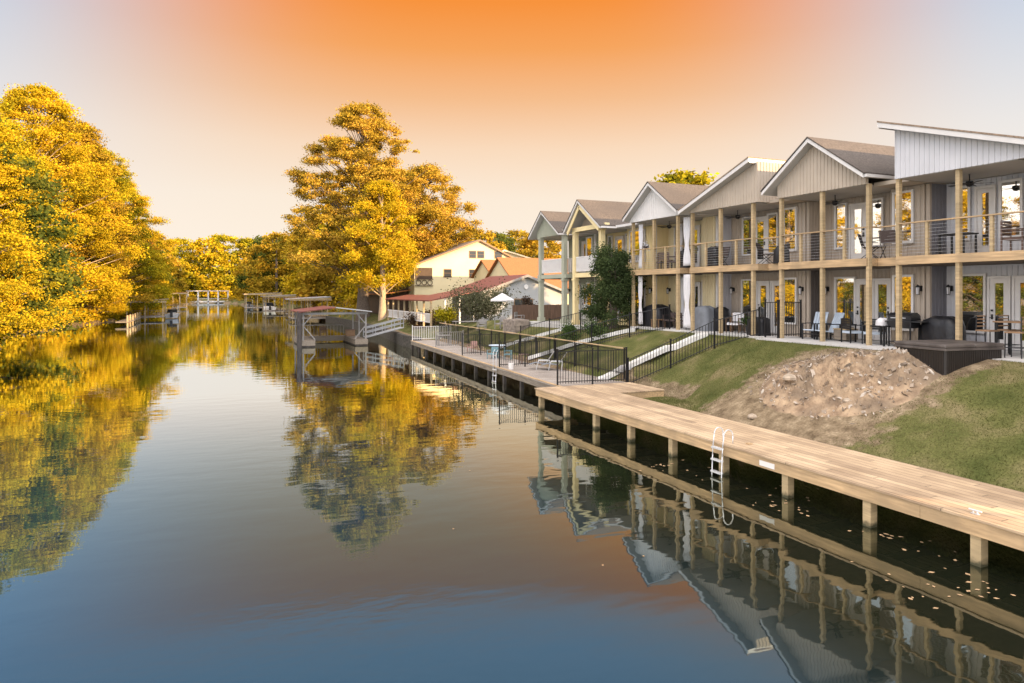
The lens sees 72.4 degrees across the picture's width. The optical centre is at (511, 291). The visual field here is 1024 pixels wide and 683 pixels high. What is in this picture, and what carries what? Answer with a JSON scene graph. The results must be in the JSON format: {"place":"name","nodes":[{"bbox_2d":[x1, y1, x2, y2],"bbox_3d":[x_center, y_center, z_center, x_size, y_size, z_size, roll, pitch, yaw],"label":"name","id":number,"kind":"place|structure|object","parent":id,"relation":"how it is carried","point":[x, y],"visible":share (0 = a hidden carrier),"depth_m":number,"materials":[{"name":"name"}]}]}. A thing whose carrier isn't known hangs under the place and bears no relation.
{"place":"outdoors","nodes":[
{"label":"outdoors","id":0,"kind":"place"},
{"bbox_2d":[0,303,1023,682],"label":"water","id":1,"kind":"structure","parent":0,"point":[214,493],"depth_m":12.86,"materials":[{"name":"liquid"}]},
{"bbox_2d":[285,296,331,321],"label":"boat shed","id":2,"kind":"object","parent":1,"relation":"on","point":[321,299],"visible":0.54,"depth_m":108.96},
{"bbox_2d":[290,306,371,347],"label":"boathouse","id":3,"kind":"object","parent":1,"relation":"on","point":[300,340],"visible":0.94,"depth_m":60.16,"materials":[{"name":"grey wood"}]},
{"bbox_2d":[363,318,403,337],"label":"gangway","id":4,"kind":"object","parent":3,"relation":"attached to","point":[386,331],"visible":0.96,"depth_m":62.55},
{"bbox_2d":[0,284,1023,491],"bbox_3d":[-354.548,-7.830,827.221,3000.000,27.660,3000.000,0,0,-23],"label":"ground","id":5,"kind":"structure","parent":0,"point":[740,405],"depth_m":18.62,"materials":[{"name":"green plant"}]},
{"bbox_2d":[0,112,86,337],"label":"cypress tree","id":6,"kind":"object","parent":5,"relation":"on","point":[10,291],"visible":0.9,"depth_m":50.77,"materials":[{"name":"yellow plant"}]},
{"bbox_2d":[0,100,91,315],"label":"cypress tree","id":7,"kind":"object","parent":5,"relation":"on","point":[24,158],"visible":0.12,"depth_m":70.71,"materials":[{"name":"yellow plant"}]},
{"bbox_2d":[0,117,96,341],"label":"cypress tree","id":8,"kind":"object","parent":5,"relation":"on","point":[37,214],"visible":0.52,"depth_m":54.81,"materials":[{"name":"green plant"}]},
{"bbox_2d":[0,82,152,309],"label":"cypress tree","id":9,"kind":"object","parent":5,"relation":"on","point":[37,99],"visible":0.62,"depth_m":90.57,"materials":[{"name":"yellow plant"}]},
{"bbox_2d":[0,303,169,348],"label":"undergrowth","id":10,"kind":"object","parent":5,"relation":"on","point":[102,316],"visible":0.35,"depth_m":100.97,"materials":[{"name":"plant"}]},
{"bbox_2d":[30,115,161,319],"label":"cypress tree","id":11,"kind":"object","parent":5,"relation":"on","point":[90,136],"visible":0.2,"depth_m":103.92,"materials":[{"name":"yellow plant"}]},
{"bbox_2d":[67,235,132,320],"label":"cypress tree","id":12,"kind":"object","parent":5,"relation":"on","point":[120,307],"visible":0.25,"depth_m":102.07,"materials":[{"name":"yellow plant"}]},
{"bbox_2d":[53,145,180,309],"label":"cypress tree","id":13,"kind":"object","parent":5,"relation":"on","point":[158,271],"visible":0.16,"depth_m":116.11,"materials":[{"name":"yellow plant"}]},
{"bbox_2d":[77,181,184,307],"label":"cypress tree","id":14,"kind":"object","parent":5,"relation":"on","point":[152,220],"visible":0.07,"depth_m":127.61,"materials":[{"name":"yellow plant"}]},
{"bbox_2d":[124,298,168,319],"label":"boat shed","id":15,"kind":"object","parent":5,"relation":"on","point":[155,315],"visible":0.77,"depth_m":114.77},
{"bbox_2d":[156,232,190,300],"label":"autumn tree","id":16,"kind":"object","parent":5,"relation":"on","point":[180,285],"visible":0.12,"depth_m":231.42,"materials":[{"name":"yellow plant"}]},
{"bbox_2d":[165,237,198,294],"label":"autumn tree","id":17,"kind":"object","parent":5,"relation":"on","point":[180,251],"visible":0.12,"depth_m":333.93,"materials":[{"name":"yellow plant"}]},
{"bbox_2d":[177,237,236,298],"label":"autumn tree","id":18,"kind":"object","parent":5,"relation":"on","point":[197,246],"visible":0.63,"depth_m":323.33,"materials":[{"name":"yellow plant"}]},
{"bbox_2d":[187,233,248,299],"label":"autumn tree","id":19,"kind":"object","parent":5,"relation":"on","point":[218,270],"visible":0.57,"depth_m":327.25,"materials":[{"name":"yellow plant"}]},
{"bbox_2d":[228,236,261,298],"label":"autumn tree","id":20,"kind":"object","parent":5,"relation":"on","point":[247,241],"visible":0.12,"depth_m":335.35,"materials":[{"name":"yellow plant"}]},
{"bbox_2d":[231,235,297,302],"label":"autumn tree","id":21,"kind":"object","parent":5,"relation":"on","point":[242,278],"visible":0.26,"depth_m":227.04,"materials":[{"name":"yellow plant"}]},
{"bbox_2d":[237,231,301,300],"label":"autumn tree","id":22,"kind":"object","parent":5,"relation":"on","point":[263,285],"visible":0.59,"depth_m":212.49,"materials":[{"name":"yellow plant"}]},
{"bbox_2d":[213,293,356,316],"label":"undergrowth","id":23,"kind":"object","parent":5,"relation":"on","point":[313,304],"visible":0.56,"depth_m":145.65,"materials":[{"name":"yellow plant"}]},
{"bbox_2d":[280,229,328,297],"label":"autumn tree","id":24,"kind":"object","parent":5,"relation":"on","point":[291,282],"visible":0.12,"depth_m":185.04,"materials":[{"name":"yellow plant"}]},
{"bbox_2d":[277,190,356,306],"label":"autumn tree","id":25,"kind":"object","parent":5,"relation":"on","point":[315,286],"visible":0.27,"depth_m":138.56,"materials":[{"name":"yellow plant"}]},
{"bbox_2d":[280,100,454,320],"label":"cypress tree","id":26,"kind":"object","parent":5,"relation":"on","point":[358,173],"visible":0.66,"depth_m":91.70,"materials":[{"name":"yellow plant"}]},
{"bbox_2d":[329,206,412,304],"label":"autumn tree","id":27,"kind":"object","parent":5,"relation":"on","point":[355,291],"visible":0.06,"depth_m":123.68,"materials":[{"name":"yellow plant"}]},
{"bbox_2d":[326,316,420,348],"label":"seawall","id":28,"kind":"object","parent":5,"relation":"on","point":[402,339],"visible":0.13,"depth_m":70.08,"materials":[{"name":"stone"}]},
{"bbox_2d":[337,178,420,320],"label":"young tree","id":29,"kind":"object","parent":5,"relation":"on","point":[402,264],"visible":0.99,"depth_m":85.32,"materials":[{"name":"yellow plant"}]},
{"bbox_2d":[402,308,441,328],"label":"bush","id":30,"kind":"object","parent":5,"relation":"on","point":[412,319],"visible":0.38,"depth_m":68.14,"materials":[{"name":"green plant"}]},
{"bbox_2d":[358,160,487,259],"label":"broadleaf tree","id":31,"kind":"object","parent":5,"relation":"on","point":[445,231],"visible":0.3,"depth_m":101.22,"materials":[{"name":"yellow plant"}]},
{"bbox_2d":[368,239,513,313],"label":"lake house","id":32,"kind":"structure","parent":5,"relation":"on","point":[455,264],"depth_m":96.52,"materials":[{"name":"beige"}]},
{"bbox_2d":[431,304,457,323],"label":"bush","id":33,"kind":"object","parent":5,"relation":"on","point":[445,315],"visible":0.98,"depth_m":62.24,"materials":[{"name":"yellow plant"}]},
{"bbox_2d":[385,274,568,325],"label":"lake house","id":34,"kind":"structure","parent":5,"relation":"on","point":[526,284],"depth_m":66.92,"materials":[{"name":"white wood"}]},
{"bbox_2d":[438,276,520,326],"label":"bush","id":35,"kind":"object","parent":5,"relation":"on","point":[486,306],"visible":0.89,"depth_m":57.39,"materials":[{"name":"green plant"}]},
{"bbox_2d":[471,260,494,281],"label":"lake house","id":36,"kind":"structure","parent":5,"relation":"on","point":[481,270],"depth_m":90.09,"materials":[{"name":"orange"}]},
{"bbox_2d":[462,229,507,249],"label":"autumn tree","id":37,"kind":"object","parent":5,"relation":"on","point":[489,236],"visible":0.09,"depth_m":131.62,"materials":[{"name":"yellow plant"}]},
{"bbox_2d":[474,232,519,252],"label":"autumn tree","id":38,"kind":"object","parent":5,"relation":"on","point":[508,242],"visible":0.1,"depth_m":179.02,"materials":[{"name":"green plant"}]},
{"bbox_2d":[503,319,528,333],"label":"stone planter","id":39,"kind":"object","parent":5,"relation":"on","point":[511,325],"visible":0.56,"depth_m":46.64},
{"bbox_2d":[411,340,623,405],"bbox_3d":[-2.144,4.913,42.317,3.500,2.173,29.280,0,0,-23],"label":"weathered dock","id":40,"kind":"object","parent":5,"relation":"on","point":[540,376],"visible":0.45,"depth_m":35.81,"materials":[{"name":"grey wood"}]},
{"bbox_2d":[462,332,499,355],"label":"metal fence","id":41,"kind":"object","parent":40,"relation":"on","point":[480,352],"visible":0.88,"depth_m":42.89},
{"bbox_2d":[499,338,549,366],"bbox_3d":[0.672,3.190,36.191,2.929,1.500,0.079,0,0,-23],"label":"metal fence","id":42,"kind":"object","parent":40,"relation":"on","point":[524,363],"visible":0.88,"depth_m":36.18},
{"bbox_2d":[557,347,627,384],"bbox_3d":[3.367,3.140,29.268,3.245,1.600,0.085,0,0,-19],"label":"metal fence","id":43,"kind":"object","parent":40,"relation":"on","point":[600,380],"visible":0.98,"depth_m":29.24,"materials":[{"name":"metal"}]},
{"bbox_2d":[505,229,537,257],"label":"autumn tree","id":44,"kind":"object","parent":5,"relation":"on","point":[517,234],"visible":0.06,"depth_m":190.53,"materials":[{"name":"yellow plant"}]},
{"bbox_2d":[485,257,568,304],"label":"lake house","id":45,"kind":"structure","parent":5,"relation":"on","point":[503,266],"depth_m":81.32,"materials":[{"name":"orange"}]},
{"bbox_2d":[439,322,624,378],"bbox_3d":[-0.430,3.075,42.736,0.110,1.350,27.180,0,0,-23],"label":"metal fence","id":46,"kind":"object","parent":5,"relation":"on","point":[555,345],"visible":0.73,"depth_m":36.82,"materials":[{"name":"metal"}]},
{"bbox_2d":[515,235,560,258],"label":"autumn tree","id":47,"kind":"object","parent":5,"relation":"on","point":[527,245],"visible":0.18,"depth_m":132.21,"materials":[{"name":"yellow plant"}]},
{"bbox_2d":[512,304,568,319],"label":"board fence","id":48,"kind":"object","parent":5,"relation":"on","point":[529,312],"visible":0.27,"depth_m":55.20,"materials":[{"name":"wood"}]},
{"bbox_2d":[520,307,608,343],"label":"metal fence","id":49,"kind":"object","parent":5,"relation":"on","point":[556,325],"visible":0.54,"depth_m":40.77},
{"bbox_2d":[527,211,606,323],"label":"townhouse","id":50,"kind":"structure","parent":5,"relation":"on","point":[548,225],"depth_m":45.82,"materials":[{"name":"grey"}]},
{"bbox_2d":[559,319,583,342],"bbox_3d":[3.228,2.174,38.797,1.501,1.396,1.777,0,0,-23],"label":"shrub","id":51,"kind":"object","parent":5,"relation":"on","point":[566,328],"visible":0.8,"depth_m":38.59,"materials":[{"name":"green plant"}]},
{"bbox_2d":[528,327,638,359],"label":"walkway","id":52,"kind":"structure","parent":5,"relation":"on","point":[595,338],"depth_m":36.49,"materials":[{"name":"concrete"}]},
{"bbox_2d":[580,319,612,339],"bbox_3d":[4.374,1.992,36.747,1.911,1.363,1.962,0,0,30],"label":"shrub","id":53,"kind":"object","parent":5,"relation":"on","point":[596,330],"visible":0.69,"depth_m":36.61,"materials":[{"name":"green plant"}]},
{"bbox_2d":[575,238,648,328],"bbox_3d":[5.564,-0.200,38.068,3.760,5.497,4.145,0,0,-23],"label":"garden tree","id":54,"kind":"object","parent":5,"relation":"on","point":[606,291],"visible":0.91,"depth_m":37.47,"materials":[{"name":"green plant"}]},
{"bbox_2d":[555,304,670,353],"bbox_3d":[4.969,2.100,35.367,6.155,3.003,0.111,0,0,28],"label":"metal fence","id":55,"kind":"object","parent":5,"relation":"on","point":[645,331],"visible":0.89,"depth_m":35.06,"materials":[{"name":"metal"}]},
{"bbox_2d":[562,199,670,326],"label":"townhouse","id":56,"kind":"structure","parent":5,"relation":"on","point":[601,218],"depth_m":40.75,"materials":[{"name":"yellow"}]},
{"bbox_2d":[629,229,645,262],"bbox_3d":[6.985,-2.575,39.115,0.086,1.800,1.550,0,0,-23],"label":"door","id":57,"kind":"structure","parent":56,"relation":"in","point":[644,230],"depth_m":39.16,"materials":[{"name":"clear glass"}]},
{"bbox_2d":[598,331,707,378],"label":"walkway","id":58,"kind":"structure","parent":5,"relation":"on","point":[686,341],"depth_m":30.82,"materials":[{"name":"concrete"}]},
{"bbox_2d":[622,181,739,329],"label":"townhouse","id":59,"kind":"structure","parent":5,"relation":"on","point":[654,203],"depth_m":34.74,"materials":[{"name":"beige"}]},
{"bbox_2d":[683,274,690,327],"bbox_3d":[8.251,0.425,33.075,0.111,2.510,0.560,0,0,-23],"label":"curtain","id":60,"kind":"object","parent":59,"relation":"hanging from","point":[686,291],"visible":1,"depth_m":33.03,"materials":[{"name":"white fabric"}]},
{"bbox_2d":[683,217,690,265],"bbox_3d":[8.251,-2.395,33.075,0.111,2.290,0.560,0,0,-23],"label":"curtain","id":61,"kind":"object","parent":59,"relation":"hanging from","point":[686,233],"visible":1,"depth_m":33.04,"materials":[{"name":"white fabric"}]},
{"bbox_2d":[690,225,700,266],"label":"door","id":62,"kind":"structure","parent":59,"relation":"in","point":[698,227],"depth_m":35.47,"materials":[{"name":"white glass"}]},
{"bbox_2d":[651,167,719,185],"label":"autumn tree","id":63,"kind":"object","parent":5,"relation":"on","point":[681,177],"visible":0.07,"depth_m":97.42,"materials":[{"name":"yellow plant"}]},
{"bbox_2d":[627,306,760,382],"bbox_3d":[7.517,2.360,29.170,5.411,3.540,0.110,0,0,13],"label":"metal fence","id":64,"kind":"object","parent":5,"relation":"on","point":[713,345],"visible":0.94,"depth_m":29.04,"materials":[{"name":"metal"}]},
{"bbox_2d":[677,156,833,336],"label":"townhouse","id":65,"kind":"structure","parent":5,"relation":"on","point":[735,192],"depth_m":29.56,"materials":[{"name":"beige"}]},
{"bbox_2d":[707,246,723,265],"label":"covered chairs","id":66,"kind":"object","parent":65,"relation":"on","point":[711,256],"visible":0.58,"depth_m":32.12,"materials":[{"name":"fabric"}]},
{"bbox_2d":[741,279,750,316],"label":"window","id":67,"kind":"structure","parent":65,"relation":"in","point":[745,283],"depth_m":32.25,"materials":[{"name":"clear glass"}]},
{"bbox_2d":[742,217,750,255],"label":"window","id":68,"kind":"structure","parent":65,"relation":"in","point":[746,221],"depth_m":32.24,"materials":[{"name":"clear glass"}]},
{"bbox_2d":[756,216,767,263],"bbox_3d":[11.143,-2.275,31.431,0.096,2.210,0.860,0,0,-23],"label":"door","id":69,"kind":"structure","parent":65,"relation":"in","point":[761,222],"depth_m":31.36,"materials":[{"name":"white glass"}]},
{"bbox_2d":[756,281,769,318],"bbox_3d":[11.212,0.640,31.271,0.096,2.280,0.810,0,0,-23],"label":"door","id":70,"kind":"structure","parent":65,"relation":"in","point":[762,287],"depth_m":31.33,"materials":[{"name":"white glass"}]},
{"bbox_2d":[767,212,778,252],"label":"window","id":71,"kind":"structure","parent":65,"relation":"in","point":[772,218],"depth_m":30.75,"materials":[{"name":"clear glass"}]},
{"bbox_2d":[770,281,778,332],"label":"door","id":72,"kind":"structure","parent":65,"relation":"in","point":[774,285],"depth_m":30.66,"materials":[{"name":"white glass"}]},
{"bbox_2d":[784,277,797,324],"bbox_3d":[11.417,0.365,28.774,0.086,1.920,0.750,0,0,-23],"label":"window","id":73,"kind":"structure","parent":65,"relation":"in","point":[790,284],"depth_m":28.74,"materials":[{"name":"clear glass"}]},
{"bbox_2d":[784,206,797,250],"bbox_3d":[11.417,-2.575,28.774,0.086,1.800,0.750,0,0,-23],"label":"window","id":74,"kind":"structure","parent":65,"relation":"in","point":[791,213],"depth_m":28.69,"materials":[{"name":"clear glass"}]},
{"bbox_2d":[764,300,778,337],"bbox_3d":[10.244,1.100,27.630,0.079,1.600,0.759,0,0,-23],"label":"metal fence","id":75,"kind":"object","parent":5,"relation":"on","point":[767,333],"visible":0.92,"depth_m":27.57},
{"bbox_2d":[534,382,1023,567],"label":"wooden dock","id":76,"kind":"object","parent":5,"relation":"on","point":[872,482],"visible":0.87,"depth_m":15.50,"materials":[{"name":"brown wood"}]},
{"bbox_2d":[710,427,732,477],"bbox_3d":[5.246,4.449,17.556,0.451,2.064,0.389,0,0,-23],"label":"dock ladder","id":77,"kind":"object","parent":76,"relation":"attached to","point":[716,459],"visible":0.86,"depth_m":17.46,"materials":[{"name":"metal"}]},
{"bbox_2d":[748,347,941,423],"bbox_3d":[9.473,2.935,20.924,4.500,2.833,6.600,0,0,-23],"label":"dirt pile","id":78,"kind":"object","parent":5,"relation":"on","point":[862,380],"visible":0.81,"depth_m":19.73,"materials":[{"name":"soil"}]},
{"bbox_2d":[760,137,946,344],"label":"townhouse","id":79,"kind":"structure","parent":5,"relation":"on","point":[855,182],"depth_m":25.42,"materials":[{"name":"beige"}]},
{"bbox_2d":[834,203,847,249],"bbox_3d":[12.871,-2.575,27.412,0.086,1.800,0.600,0,0,-23],"label":"window","id":80,"kind":"structure","parent":79,"relation":"in","point":[840,211],"depth_m":27.43,"materials":[{"name":"clear glass"}]},
{"bbox_2d":[834,276,856,326],"bbox_3d":[12.950,0.365,27.228,0.086,1.920,1.000,0,0,-23],"label":"window","id":81,"kind":"structure","parent":79,"relation":"in","point":[843,286],"depth_m":27.21,"materials":[{"name":"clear glass"}]},
{"bbox_2d":[849,202,865,258],"bbox_3d":[13.182,-2.275,26.675,0.096,2.210,0.810,0,0,-23],"label":"door","id":82,"kind":"structure","parent":79,"relation":"in","point":[857,212],"depth_m":26.73,"materials":[{"name":"white glass"}]},
{"bbox_2d":[854,279,872,339],"bbox_3d":[13.280,0.640,26.445,0.096,2.280,0.810,0,0,-23],"label":"door","id":83,"kind":"structure","parent":79,"relation":"in","point":[859,284],"depth_m":26.59,"materials":[{"name":"white glass"}]},
{"bbox_2d":[872,197,883,246],"bbox_3d":[13.511,-2.575,25.919,0.086,1.800,0.550,0,0,-23],"label":"window","id":84,"kind":"structure","parent":79,"relation":"in","point":[877,203],"depth_m":25.90,"materials":[{"name":"clear glass"}]},
{"bbox_2d":[872,278,890,340],"bbox_3d":[13.595,0.640,25.710,0.096,2.280,0.810,0,0,-23],"label":"door","id":85,"kind":"structure","parent":79,"relation":"in","point":[881,290],"depth_m":25.76,"materials":[{"name":"white glass"}]},
{"bbox_2d":[878,230,895,257],"bbox_3d":[12.793,-1.607,23.682,0.653,0.934,0.560,0,0,-43],"label":"folding chair","id":86,"kind":"object","parent":79,"relation":"on","point":[889,235],"visible":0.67,"depth_m":23.52,"materials":[{"name":"fabric"}]},
{"bbox_2d":[892,274,913,330],"bbox_3d":[13.436,0.365,24.064,0.086,1.920,0.800,0,0,-23],"label":"window","id":87,"kind":"structure","parent":79,"relation":"in","point":[907,280],"depth_m":23.94,"materials":[{"name":"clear glass"}]},
{"bbox_2d":[892,189,913,243],"bbox_3d":[13.436,-2.575,24.064,0.086,1.800,0.800,0,0,-23],"label":"window","id":88,"kind":"structure","parent":79,"relation":"in","point":[907,195],"depth_m":23.94,"materials":[{"name":"clear glass"}]},
{"bbox_2d":[894,339,1004,374],"bbox_3d":[12.155,1.975,19.516,2.063,1.170,1.701,0,0,-16],"label":"hot tub","id":89,"kind":"object","parent":5,"relation":"on","point":[945,356],"visible":0.64,"depth_m":18.79,"materials":[{"name":"plastic"}]},
{"bbox_2d":[877,121,1023,350],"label":"townhouse","id":90,"kind":"structure","parent":5,"relation":"on","point":[980,175],"depth_m":21.70,"materials":[{"name":"white"}]},
{"bbox_2d":[937,232,978,253],"bbox_3d":[14.240,-1.510,22.368,0.700,0.720,0.900,0,0,-23],"label":"deck table","id":91,"kind":"object","parent":90,"relation":"on","point":[953,234],"visible":0.79,"depth_m":22.26,"materials":[{"name":"black plastic"}]},
{"bbox_2d":[963,186,970,240],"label":"window","id":92,"kind":"structure","parent":90,"relation":"in","point":[966,190],"depth_m":22.81,"materials":[{"name":"clear glass"}]},
{"bbox_2d":[963,273,986,333],"bbox_3d":[14.890,0.365,22.702,0.086,1.920,0.950,0,0,-23],"label":"window","id":93,"kind":"structure","parent":90,"relation":"in","point":[974,285],"depth_m":22.60,"materials":[{"name":"clear glass"}]},
{"bbox_2d":[974,184,996,252],"bbox_3d":[15.063,-2.275,22.286,0.096,2.210,0.660,0,0,-23],"label":"door","id":94,"kind":"structure","parent":90,"relation":"in","point":[985,197],"depth_m":22.32,"materials":[{"name":"white glass"}]},
{"bbox_2d":[987,276,1011,349],"bbox_3d":[15.230,0.640,21.895,0.096,2.280,0.710,0,0,-23],"label":"door","id":95,"kind":"structure","parent":90,"relation":"in","point":[999,291],"depth_m":21.90,"materials":[{"name":"white glass"}]},
{"bbox_2d":[998,178,1023,238],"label":"window","id":96,"kind":"structure","parent":90,"relation":"in","point":[1010,191],"depth_m":21.53,"materials":[{"name":"clear glass"}]},
{"bbox_2d":[1000,220,1023,250],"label":"deck chair","id":97,"kind":"object","parent":90,"relation":"on","point":[1007,229],"visible":0.84,"depth_m":20.13,"materials":[{"name":"brown wood"}]},
{"bbox_2d":[1012,276,1023,350],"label":"door","id":98,"kind":"structure","parent":90,"relation":"in","point":[1017,281],"depth_m":21.39,"materials":[{"name":"white glass"}]},
{"bbox_2d":[0,0,1023,277],"label":"sky","id":99,"kind":"structure","parent":0,"point":[533,106],"materials":[{"name":"orange"}]},
{"bbox_2d":[630,326,1023,362],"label":"patio","id":100,"kind":"structure","parent":0,"point":[1015,357],"depth_m":25.48,"materials":[{"name":"concrete"}]},
{"bbox_2d":[640,304,672,326],"bbox_3d":[7.572,1.215,36.657,1.169,1.170,1.802,0,0,-23],"label":"covered furniture","id":101,"kind":"object","parent":100,"relation":"on","point":[647,308],"visible":0.66,"depth_m":36.05,"materials":[{"name":"fabric"}]},
{"bbox_2d":[695,305,714,330],"bbox_3d":[9.004,1.215,32.806,0.797,1.170,1.166,0,0,-23],"label":"covered grill","id":102,"kind":"object","parent":100,"relation":"on","point":[704,315],"visible":0.75,"depth_m":32.35,"materials":[{"name":"fabric"}]},
{"bbox_2d":[779,300,801,337],"bbox_3d":[10.937,1.100,27.535,1.179,1.600,0.079,0,0,-23],"label":"metal fence","id":103,"kind":"object","parent":100,"relation":"on","point":[793,334],"visible":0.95,"depth_m":27.60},
{"bbox_2d":[800,312,828,339],"bbox_3d":[11.694,1.287,26.950,0.934,1.026,0.700,0,0,-35],"label":"lounge chair","id":104,"kind":"object","parent":100,"relation":"on","point":[817,318],"visible":0.69,"depth_m":26.98,"materials":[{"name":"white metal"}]},
{"bbox_2d":[812,312,844,340],"bbox_3d":[11.890,1.287,26.239,0.934,1.026,0.700,0,0,-9],"label":"lounge chair","id":105,"kind":"object","parent":100,"relation":"on","point":[836,322],"visible":0.71,"depth_m":26.34,"materials":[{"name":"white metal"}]},
{"bbox_2d":[841,318,865,342],"bbox_3d":[12.130,1.367,24.890,0.570,0.865,0.660,0,0,-3],"label":"patio chair","id":106,"kind":"object","parent":100,"relation":"on","point":[847,325],"visible":0.97,"depth_m":24.73,"materials":[{"name":"black metal"}]},
{"bbox_2d":[885,312,928,345],"bbox_3d":[12.921,1.240,23.107,0.602,1.120,1.500,0,0,-29],"label":"charcoal grill","id":107,"kind":"object","parent":100,"relation":"on","point":[910,320],"visible":0.72,"depth_m":22.84,"materials":[{"name":"black metal"}]},
{"bbox_2d":[919,316,966,340],"bbox_3d":[13.790,1.280,22.401,0.744,1.040,1.325,0,0,-23],"label":"covered grill","id":108,"kind":"object","parent":100,"relation":"on","point":[938,327],"visible":0.59,"depth_m":22.19,"materials":[{"name":"fabric"}]},
{"bbox_2d":[975,315,999,342],"bbox_3d":[13.575,1.236,19.984,0.431,1.128,0.431,0,0,-23],"label":"bar stool","id":109,"kind":"object","parent":100,"relation":"on","point":[985,330],"visible":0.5,"depth_m":20.09,"materials":[{"name":"brown wood"}]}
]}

